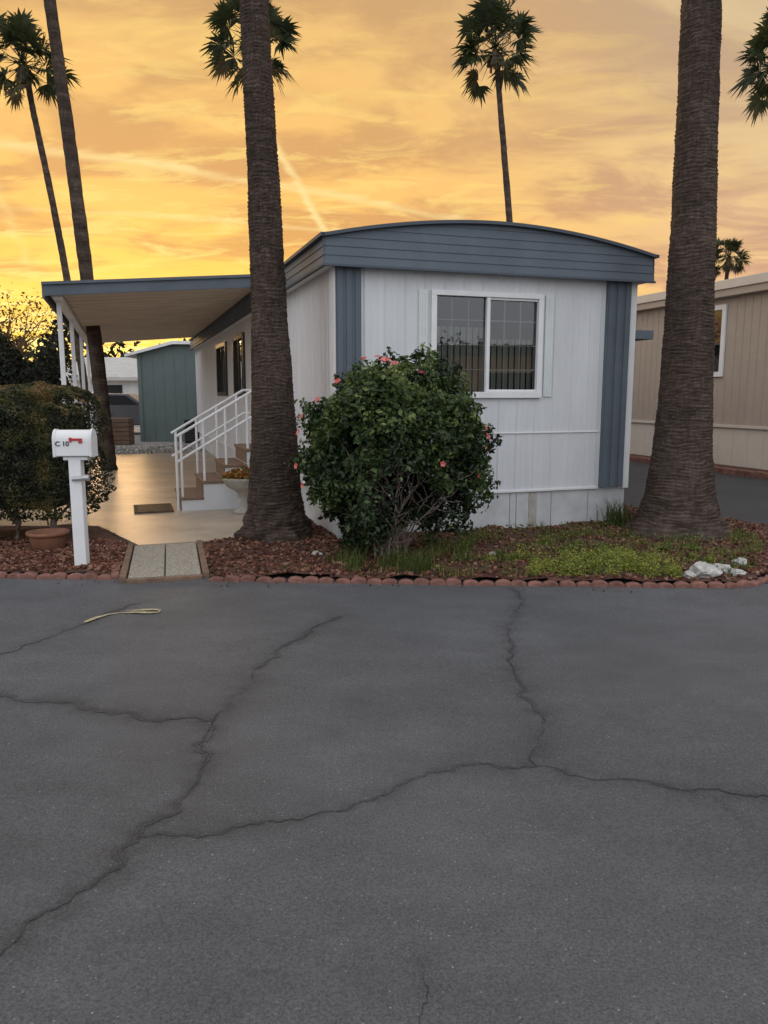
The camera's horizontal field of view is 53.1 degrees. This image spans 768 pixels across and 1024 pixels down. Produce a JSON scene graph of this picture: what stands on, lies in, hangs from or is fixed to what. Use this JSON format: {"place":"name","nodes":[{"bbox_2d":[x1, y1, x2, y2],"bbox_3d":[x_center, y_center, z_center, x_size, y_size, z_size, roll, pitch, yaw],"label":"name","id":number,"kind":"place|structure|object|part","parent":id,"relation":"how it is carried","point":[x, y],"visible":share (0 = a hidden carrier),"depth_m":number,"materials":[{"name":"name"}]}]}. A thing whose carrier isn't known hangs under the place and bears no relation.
{"place":"outdoors","nodes":[
{"label":"outdoors","id":0,"kind":"place"},
{"bbox_2d":[0,524,127,574],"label":"planting bed","id":1,"kind":"object","parent":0,"point":[94,532],"visible":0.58,"depth_m":8.09,"materials":[{"name":"soil"}]},
{"bbox_2d":[0,380,116,538],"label":"hedge","id":2,"kind":"object","parent":1,"relation":"on","point":[34,474],"visible":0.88,"depth_m":7.42,"materials":[{"name":"green plant"}]},
{"bbox_2d":[0,535,127,572],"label":"mulch chips","id":3,"kind":"object","parent":1,"relation":"on","point":[13,551],"visible":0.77,"depth_m":6.99,"materials":[{"name":"brown plant"}]},
{"bbox_2d":[25,528,69,549],"bbox_3d":[-3.220,0.267,7.376,0.390,0.170,0.390,0,9,0],"label":"terracotta pot","id":4,"kind":"object","parent":3,"relation":"on","point":[46,538],"visible":0.98,"depth_m":7.26,"materials":[{"name":"orange ceramic"}]},
{"bbox_2d":[52,429,97,573],"bbox_3d":[-2.575,-0.067,6.482,0.314,1.263,0.180,-1,9,-4],"label":"mailbox","id":5,"kind":"object","parent":1,"relation":"on","point":[76,448],"visible":0.97,"depth_m":6.40,"materials":[{"name":"white metal"}]},
{"bbox_2d":[70,380,138,395],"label":"walls","id":6,"kind":"structure","parent":0,"point":[129,386],"depth_m":35.52,"materials":[{"name":"white"}]},
{"bbox_2d":[60,357,137,379],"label":"roof","id":7,"kind":"structure","parent":6,"relation":"on","point":[121,368],"depth_m":36.17,"materials":[{"name":"white metal"}]},
{"bbox_2d":[108,385,121,392],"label":"windows","id":8,"kind":"structure","parent":6,"relation":"attached to","point":[114,388],"depth_m":35.52,"materials":[{"name":"black glass"}]},
{"bbox_2d":[94,426,139,432],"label":"yard","id":9,"kind":"structure","parent":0,"point":[136,429],"depth_m":33.01,"materials":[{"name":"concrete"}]},
{"bbox_2d":[0,282,56,358],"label":"tree","id":10,"kind":"object","parent":9,"relation":"on","point":[23,341],"visible":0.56,"depth_m":29.46,"materials":[{"name":"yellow plant"}]},
{"bbox_2d":[0,316,77,403],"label":"conifer hedge","id":11,"kind":"object","parent":9,"relation":"on","point":[15,369],"visible":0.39,"depth_m":20.15,"materials":[{"name":"green plant"}]},
{"bbox_2d":[11,332,186,399],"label":"distant trees","id":12,"kind":"object","parent":9,"relation":"on","point":[111,351],"depth_m":44.38,"materials":[{"name":"green plant"}]},
{"bbox_2d":[715,237,751,279],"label":"palm tree","id":13,"kind":"object","parent":9,"relation":"on","point":[730,246],"visible":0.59,"depth_m":57.55,"materials":[{"name":"green plant"}]},
{"bbox_2d":[0,452,244,547],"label":"patio","id":14,"kind":"structure","parent":0,"point":[118,517],"depth_m":9.75,"materials":[{"name":"concrete"}]},
{"bbox_2d":[44,0,117,470],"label":"palm tree","id":15,"kind":"object","parent":14,"relation":"on","point":[93,333],"visible":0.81,"depth_m":14.21,"materials":[{"name":"brown plant"}]},
{"bbox_2d":[41,274,250,463],"bbox_3d":[-4.607,-2.351,15.012,2.720,3.085,10.530,-3,9,-18],"label":"carport","id":16,"kind":"object","parent":14,"relation":"on","point":[128,309],"visible":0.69,"depth_m":11.64,"materials":[{"name":"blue metal"}]},
{"bbox_2d":[133,503,173,513],"bbox_3d":[-2.987,-0.050,9.956,0.480,0.022,0.720,-3,9,-18],"label":"doormat","id":17,"kind":"object","parent":14,"relation":"on","point":[152,508],"visible":1,"depth_m":9.87,"materials":[{"name":"brown fabric"}]},
{"bbox_2d":[171,389,250,510],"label":"entry steps","id":18,"kind":"structure","parent":14,"relation":"on","point":[211,491],"depth_m":9.91,"materials":[{"name":"white metal"}]},
{"bbox_2d":[220,464,248,513],"bbox_3d":[-1.764,-0.294,9.586,0.532,0.618,0.535,0,9,0],"label":"flower bowl","id":19,"kind":"object","parent":14,"relation":"on","point":[236,480],"visible":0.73,"depth_m":9.45,"materials":[{"name":"ceramic"}]},
{"bbox_2d":[97,433,206,454],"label":"gravel yard","id":20,"kind":"structure","parent":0,"point":[137,439],"depth_m":23.32,"materials":[{"name":"grey gravel"}]},
{"bbox_2d":[0,7,93,428],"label":"palm tree","id":21,"kind":"object","parent":20,"relation":"on","point":[18,32],"visible":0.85,"depth_m":23.29,"materials":[{"name":"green plant"}]},
{"bbox_2d":[68,393,139,425],"bbox_3d":[-10.006,-3.691,28.783,4.550,1.548,1.740,-1,9,-8],"label":"parked car","id":22,"kind":"object","parent":20,"relation":"on","point":[122,405],"visible":0.08,"depth_m":27.97,"materials":[{"name":"paint"}]},
{"label":"side windows","id":23,"kind":"part","parent":22,"relation":"part of","materials":[{"name":"black glass"}]},
{"bbox_2d":[111,418,134,444],"bbox_3d":[-7.910,-2.390,22.751,0.880,0.770,0.500,0,9,0],"label":"wooden planter box","id":24,"kind":"object","parent":20,"relation":"on","point":[123,431],"visible":0.56,"depth_m":22.53,"materials":[{"name":"brown wood"}]},
{"bbox_2d":[115,444,207,453],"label":"gravel stones","id":25,"kind":"object","parent":20,"relation":"on","point":[144,448],"visible":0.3,"depth_m":20.54,"materials":[{"name":"grey gravel"}]},
{"bbox_2d":[140,353,196,441],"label":"walls","id":26,"kind":"structure","parent":20,"relation":"on","point":[169,381],"depth_m":23.96,"materials":[{"name":"teal wood"}]},
{"bbox_2d":[137,353,143,441],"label":"corner trim","id":27,"kind":"structure","parent":26,"relation":"attached to","point":[140,397],"depth_m":23.91,"materials":[{"name":"teal"}]},
{"bbox_2d":[124,341,189,358],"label":"roof trim","id":28,"kind":"structure","parent":26,"relation":"on","point":[133,354],"depth_m":23.50,"materials":[{"name":"white metal"}]},
{"bbox_2d":[141,354,186,440],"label":"panel battens","id":29,"kind":"object","parent":26,"relation":"attached to","point":[164,395],"visible":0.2,"depth_m":23.95,"materials":[{"name":"teal"}]},
{"bbox_2d":[143,345,194,352],"bbox_3d":[-2.607,-5.076,23.967,10.000,0.250,0.001,0,9,-3],"label":"gable infill","id":30,"kind":"object","parent":26,"relation":"attached to","point":[177,349],"visible":0.2,"depth_m":23.77,"materials":[{"name":"teal"}]},
{"bbox_2d":[184,419,199,442],"bbox_3d":[-5.750,-2.465,23.539,0.600,0.720,0.520,0,9,0],"label":"air conditioner","id":31,"kind":"object","parent":20,"relation":"on","point":[189,436],"visible":0.48,"depth_m":23.30,"materials":[{"name":"grey metal"}]},
{"bbox_2d":[198,0,302,102],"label":"palm tree","id":32,"kind":"object","parent":20,"relation":"on","point":[282,30],"visible":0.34,"depth_m":22.94,"materials":[{"name":"green plant"}]},
{"bbox_2d":[118,539,208,566],"bbox_3d":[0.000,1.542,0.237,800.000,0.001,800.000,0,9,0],"label":"ground","id":33,"kind":"structure","parent":0,"point":[165,555],"depth_m":7.46,"materials":[{"name":"grey concrete"}]},
{"bbox_2d":[0,549,125,579],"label":"brick edging","id":34,"kind":"object","parent":33,"relation":"on","point":[115,574],"visible":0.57,"depth_m":6.33,"materials":[{"name":"red brick"}]},
{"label":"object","id":35,"kind":"object","parent":33,"relation":"on","visible":0},
{"bbox_2d":[196,267,621,494],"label":"walls","id":36,"kind":"structure","parent":35,"relation":"on","point":[305,320],"depth_m":8.47,"materials":[{"name":"white"}]},
{"bbox_2d":[216,332,245,395],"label":"side window frames","id":37,"kind":"structure","parent":36,"relation":"attached to","point":[238,337],"depth_m":14.36,"materials":[{"name":"brown metal"}]},
{"bbox_2d":[219,347,225,391],"bbox_3d":[-2.997,-2.824,15.077,0.001,1.000,3.900,-3,9,-18],"label":"side window glass","id":38,"kind":"object","parent":37,"relation":"in","point":[223,369],"visible":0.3,"depth_m":16.27,"materials":[{"name":"black glass"}]},
{"bbox_2d":[240,339,242,389],"bbox_3d":[-2.911,-2.779,15.113,0.020,1.300,4.300,-3,9,-18],"label":"window","id":39,"kind":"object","parent":36,"relation":"attached to","point":[241,364],"depth_m":14.30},
{"bbox_2d":[196,268,602,488],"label":"siding ribs","id":40,"kind":"object","parent":36,"relation":"attached to","point":[230,413],"visible":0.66,"depth_m":8.48,"materials":[{"name":"white metal"}]},
{"bbox_2d":[195,266,637,498],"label":"white trim","id":41,"kind":"structure","parent":36,"relation":"attached to","point":[332,304],"depth_m":8.64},
{"bbox_2d":[193,266,640,349],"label":"soffit","id":42,"kind":"structure","parent":36,"relation":"attached to","point":[309,278],"depth_m":9.12,"materials":[{"name":"metal"}]},
{"bbox_2d":[189,220,659,350],"bbox_3d":[-1.248,-3.813,15.109,3.830,0.522,15.470,-3,9,-18],"label":"roof cap","id":43,"kind":"object","parent":36,"relation":"on","point":[311,242],"visible":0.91,"depth_m":7.90,"materials":[{"name":"metal"}]},
{"bbox_2d":[190,224,654,348],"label":"fascia","id":44,"kind":"structure","parent":43,"relation":"attached to","point":[488,248],"depth_m":7.89,"materials":[{"name":"blue metal"}]},
{"bbox_2d":[437,295,484,297],"bbox_3d":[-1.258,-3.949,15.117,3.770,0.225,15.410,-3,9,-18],"label":"curtain rod","id":45,"kind":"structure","parent":36,"relation":"attached to","point":[461,296],"depth_m":12.52,"materials":[{"name":"metal"}]},
{"bbox_2d":[335,266,631,486],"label":"blue pilasters","id":46,"kind":"object","parent":36,"relation":"attached to","point":[615,358],"visible":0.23,"depth_m":8.56,"materials":[{"name":"metal"}]},
{"bbox_2d":[437,326,531,391],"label":"window blinds","id":47,"kind":"object","parent":36,"relation":"attached to","point":[481,353],"depth_m":8.29,"materials":[{"name":"grey plastic"}]},
{"bbox_2d":[418,289,554,396],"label":"shutters","id":48,"kind":"object","parent":36,"relation":"attached to","point":[423,332],"visible":0.78,"depth_m":8.30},
{"bbox_2d":[437,296,536,391],"bbox_3d":[0.890,-1.493,9.053,3.280,2.200,1.550,-3,9,-18],"label":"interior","id":49,"kind":"object","parent":36,"relation":"attached to","point":[477,307],"depth_m":9.87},
{"bbox_2d":[430,290,543,397],"bbox_3d":[1.097,-1.759,8.135,1.300,1.095,0.065,-3,9,-18],"label":"window frame","id":50,"kind":"object","parent":36,"relation":"attached to","point":[536,392],"visible":0.87,"depth_m":8.16,"materials":[{"name":"white metal"}]},
{"bbox_2d":[437,299,535,389],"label":"window muntins","id":51,"kind":"object","parent":50,"relation":"attached to","point":[503,345],"depth_m":8.22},
{"bbox_2d":[635,330,653,340],"bbox_3d":[2.371,-1.924,14.161,2.570,2.500,4.500,-3,9,-18],"label":"side awning","id":52,"kind":"object","parent":36,"relation":"attached to","point":[640,335],"visible":0.15,"depth_m":12.23,"materials":[{"name":"blue metal"}]},
{"bbox_2d":[199,432,623,538],"bbox_3d":[-1.249,-1.060,15.550,3.456,0.470,15.140,-3,9,-18],"label":"skirting","id":53,"kind":"object","parent":35,"relation":"attached to","point":[553,507],"visible":0.22,"depth_m":8.70,"materials":[{"name":"metal"}]},
{"bbox_2d":[528,492,536,527],"bbox_3d":[1.664,0.008,8.621,0.100,0.465,0.008,-3,9,-18],"label":"skirting patch","id":54,"kind":"object","parent":53,"relation":"attached to","point":[532,509],"visible":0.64,"depth_m":8.61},
{"bbox_2d":[0,567,767,1023],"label":"road","id":55,"kind":"structure","parent":0,"point":[528,893],"depth_m":2.85,"materials":[{"name":"grey asphalt"}]},
{"bbox_2d":[84,608,160,621],"bbox_3d":[-1.801,0.701,5.285,0.524,0.001,0.160,-5,10,-30],"label":"road paint mark","id":56,"kind":"object","parent":55,"relation":"on","point":[134,611],"visible":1,"depth_m":5.32,"materials":[{"name":"yellow paint"}]},
{"bbox_2d":[119,540,209,583],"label":"paver walk","id":57,"kind":"structure","parent":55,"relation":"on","point":[144,563],"depth_m":6.70,"materials":[{"name":"grey concrete"}]},
{"bbox_2d":[0,588,767,1023],"bbox_3d":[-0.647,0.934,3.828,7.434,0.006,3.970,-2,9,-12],"label":"road cracks","id":58,"kind":"object","parent":55,"relation":"on","point":[206,736],"visible":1,"depth_m":3.04,"materials":[{"name":"asphalt"}]},
{"bbox_2d":[0,0,767,363],"label":"sky","id":59,"kind":"structure","parent":0,"point":[376,127],"materials":[{"name":"orange"}]},
{"bbox_2d":[623,461,767,583],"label":"side driveway","id":60,"kind":"structure","parent":0,"point":[741,498],"depth_m":11.57,"materials":[{"name":"grey asphalt"}]},
{"bbox_2d":[203,506,767,581],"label":"planting bed","id":61,"kind":"object","parent":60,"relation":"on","point":[476,545],"visible":0.16,"depth_m":6.98,"materials":[{"name":"soil"}]},
{"bbox_2d":[233,0,316,543],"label":"palm tree","id":62,"kind":"object","parent":61,"relation":"on","point":[275,511],"visible":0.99,"depth_m":7.59,"materials":[{"name":"brown plant"}]},
{"bbox_2d":[284,342,502,557],"bbox_3d":[0.114,-0.530,6.960,2.034,1.983,1.736,0,9,0],"label":"hibiscus bush","id":63,"kind":"object","parent":61,"relation":"on","point":[337,468],"visible":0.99,"depth_m":6.63,"materials":[{"name":"green plant"}]},
{"bbox_2d":[325,539,473,575],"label":"grass tufts","id":64,"kind":"object","parent":61,"relation":"on","point":[428,557],"visible":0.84,"depth_m":6.56,"materials":[{"name":"green plant"}]},
{"bbox_2d":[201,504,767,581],"bbox_3d":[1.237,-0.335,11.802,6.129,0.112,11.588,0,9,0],"label":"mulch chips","id":65,"kind":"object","parent":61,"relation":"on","point":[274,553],"visible":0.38,"depth_m":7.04,"materials":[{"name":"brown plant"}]},
{"bbox_2d":[282,515,763,578],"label":"weeds","id":66,"kind":"object","parent":61,"relation":"on","point":[667,548],"visible":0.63,"depth_m":7.23,"materials":[{"name":"green plant"}]},
{"bbox_2d":[286,516,765,576],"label":"grass","id":67,"kind":"structure","parent":61,"relation":"on","point":[444,544],"depth_m":7.17,"materials":[{"name":"green plant"}]},
{"bbox_2d":[454,532,716,578],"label":"weed clumps","id":68,"kind":"object","parent":61,"relation":"on","point":[635,563],"visible":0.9,"depth_m":6.53,"materials":[{"name":"green plant"}]},
{"bbox_2d":[587,496,637,526],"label":"grass tufts","id":69,"kind":"object","parent":61,"relation":"on","point":[617,514],"visible":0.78,"depth_m":8.60,"materials":[{"name":"green plant"}]},
{"bbox_2d":[622,0,733,542],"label":"palm tree","id":70,"kind":"object","parent":61,"relation":"on","point":[679,495],"visible":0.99,"depth_m":7.71,"materials":[{"name":"brown plant"}]},
{"bbox_2d":[683,571,695,578],"bbox_3d":[2.473,0.509,6.229,0.106,0.066,0.088,0,9,0],"label":"rock","id":71,"kind":"object","parent":61,"relation":"on","point":[691,574],"visible":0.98,"depth_m":6.21,"materials":[{"name":"white stone"}]},
{"bbox_2d":[687,561,722,577],"bbox_3d":[2.623,0.483,6.283,0.269,0.155,0.205,0,9,0],"label":"rock","id":72,"kind":"object","parent":61,"relation":"on","point":[703,569],"visible":0.79,"depth_m":6.22,"materials":[{"name":"white stone"}]},
{"bbox_2d":[712,563,732,573],"bbox_3d":[2.798,0.479,6.388,0.193,0.111,0.163,-4,10,-25],"label":"rock","id":73,"kind":"object","parent":61,"relation":"on","point":[722,567],"visible":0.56,"depth_m":6.34,"materials":[{"name":"white stone"}]},
{"bbox_2d":[730,569,746,575],"bbox_3d":[2.897,0.499,6.289,0.128,0.070,0.093,0,9,0],"label":"rock","id":74,"kind":"object","parent":61,"relation":"on","point":[734,572],"visible":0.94,"depth_m":6.26,"materials":[{"name":"white stone"}]},
{"bbox_2d":[732,557,746,566],"bbox_3d":[3.099,0.436,6.695,0.131,0.079,0.100,0,9,0],"label":"rock","id":75,"kind":"object","parent":61,"relation":"on","point":[741,560],"visible":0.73,"depth_m":6.66,"materials":[{"name":"white stone"}]},
{"bbox_2d":[208,574,767,588],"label":"brick edging","id":76,"kind":"object","parent":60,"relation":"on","point":[518,582],"visible":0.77,"depth_m":6.12,"materials":[{"name":"red brick"}]},
{"bbox_2d":[451,0,542,221],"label":"palm tree","id":77,"kind":"object","parent":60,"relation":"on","point":[494,15],"visible":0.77,"depth_m":23.03,"materials":[{"name":"green plant"}]},
{"bbox_2d":[629,454,767,479],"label":"brick border","id":78,"kind":"object","parent":60,"relation":"on","point":[742,471],"visible":0.12,"depth_m":14.62,"materials":[{"name":"brick"}]},
{"bbox_2d":[728,6,767,127],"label":"palm tree","id":79,"kind":"object","parent":60,"relation":"on","point":[754,55],"visible":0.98,"depth_m":23.65,"materials":[{"name":"green plant"}]},
{"bbox_2d":[631,420,767,429],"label":"belt trim","id":80,"kind":"structure","parent":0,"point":[725,425],"depth_m":15.60,"materials":[{"name":"beige metal"}]},
{"bbox_2d":[630,422,767,469],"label":"skirting","id":81,"kind":"object","parent":80,"relation":"attached to","point":[743,447],"visible":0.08,"depth_m":15.69,"materials":[{"name":"beige metal"}]},
{"bbox_2d":[631,292,767,425],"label":"walls","id":82,"kind":"structure","parent":80,"relation":"on","point":[731,302],"depth_m":15.49,"materials":[{"name":"beige"}]},
{"bbox_2d":[631,293,767,424],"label":"siding ribs","id":83,"kind":"object","parent":82,"relation":"attached to","point":[717,379],"visible":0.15,"depth_m":15.46,"materials":[{"name":"beige metal"}]},
{"bbox_2d":[637,282,767,311],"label":"eave fascia","id":84,"kind":"structure","parent":82,"relation":"on","point":[743,290],"depth_m":15.23,"materials":[{"name":"beige"}]},
{"bbox_2d":[637,272,767,304],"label":"gutter fascia","id":85,"kind":"structure","parent":84,"relation":"on","point":[758,278],"depth_m":15.16,"materials":[{"name":"beige metal"}]},
{"bbox_2d":[713,304,727,376],"bbox_3d":[6.693,-3.607,16.387,0.039,1.450,1.550,-3,9,-18],"label":"window frame","id":86,"kind":"object","parent":82,"relation":"attached to","point":[724,309],"visible":0.34,"depth_m":15.70,"materials":[{"name":"white metal"}]},
{"bbox_2d":[714,310,721,370],"bbox_3d":[6.710,-3.608,16.392,0.002,1.230,1.330,-3,9,-18],"label":"window pane","id":87,"kind":"object","parent":86,"relation":"in","point":[718,319],"visible":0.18,"depth_m":15.87,"materials":[{"name":"glass"}]}
]}

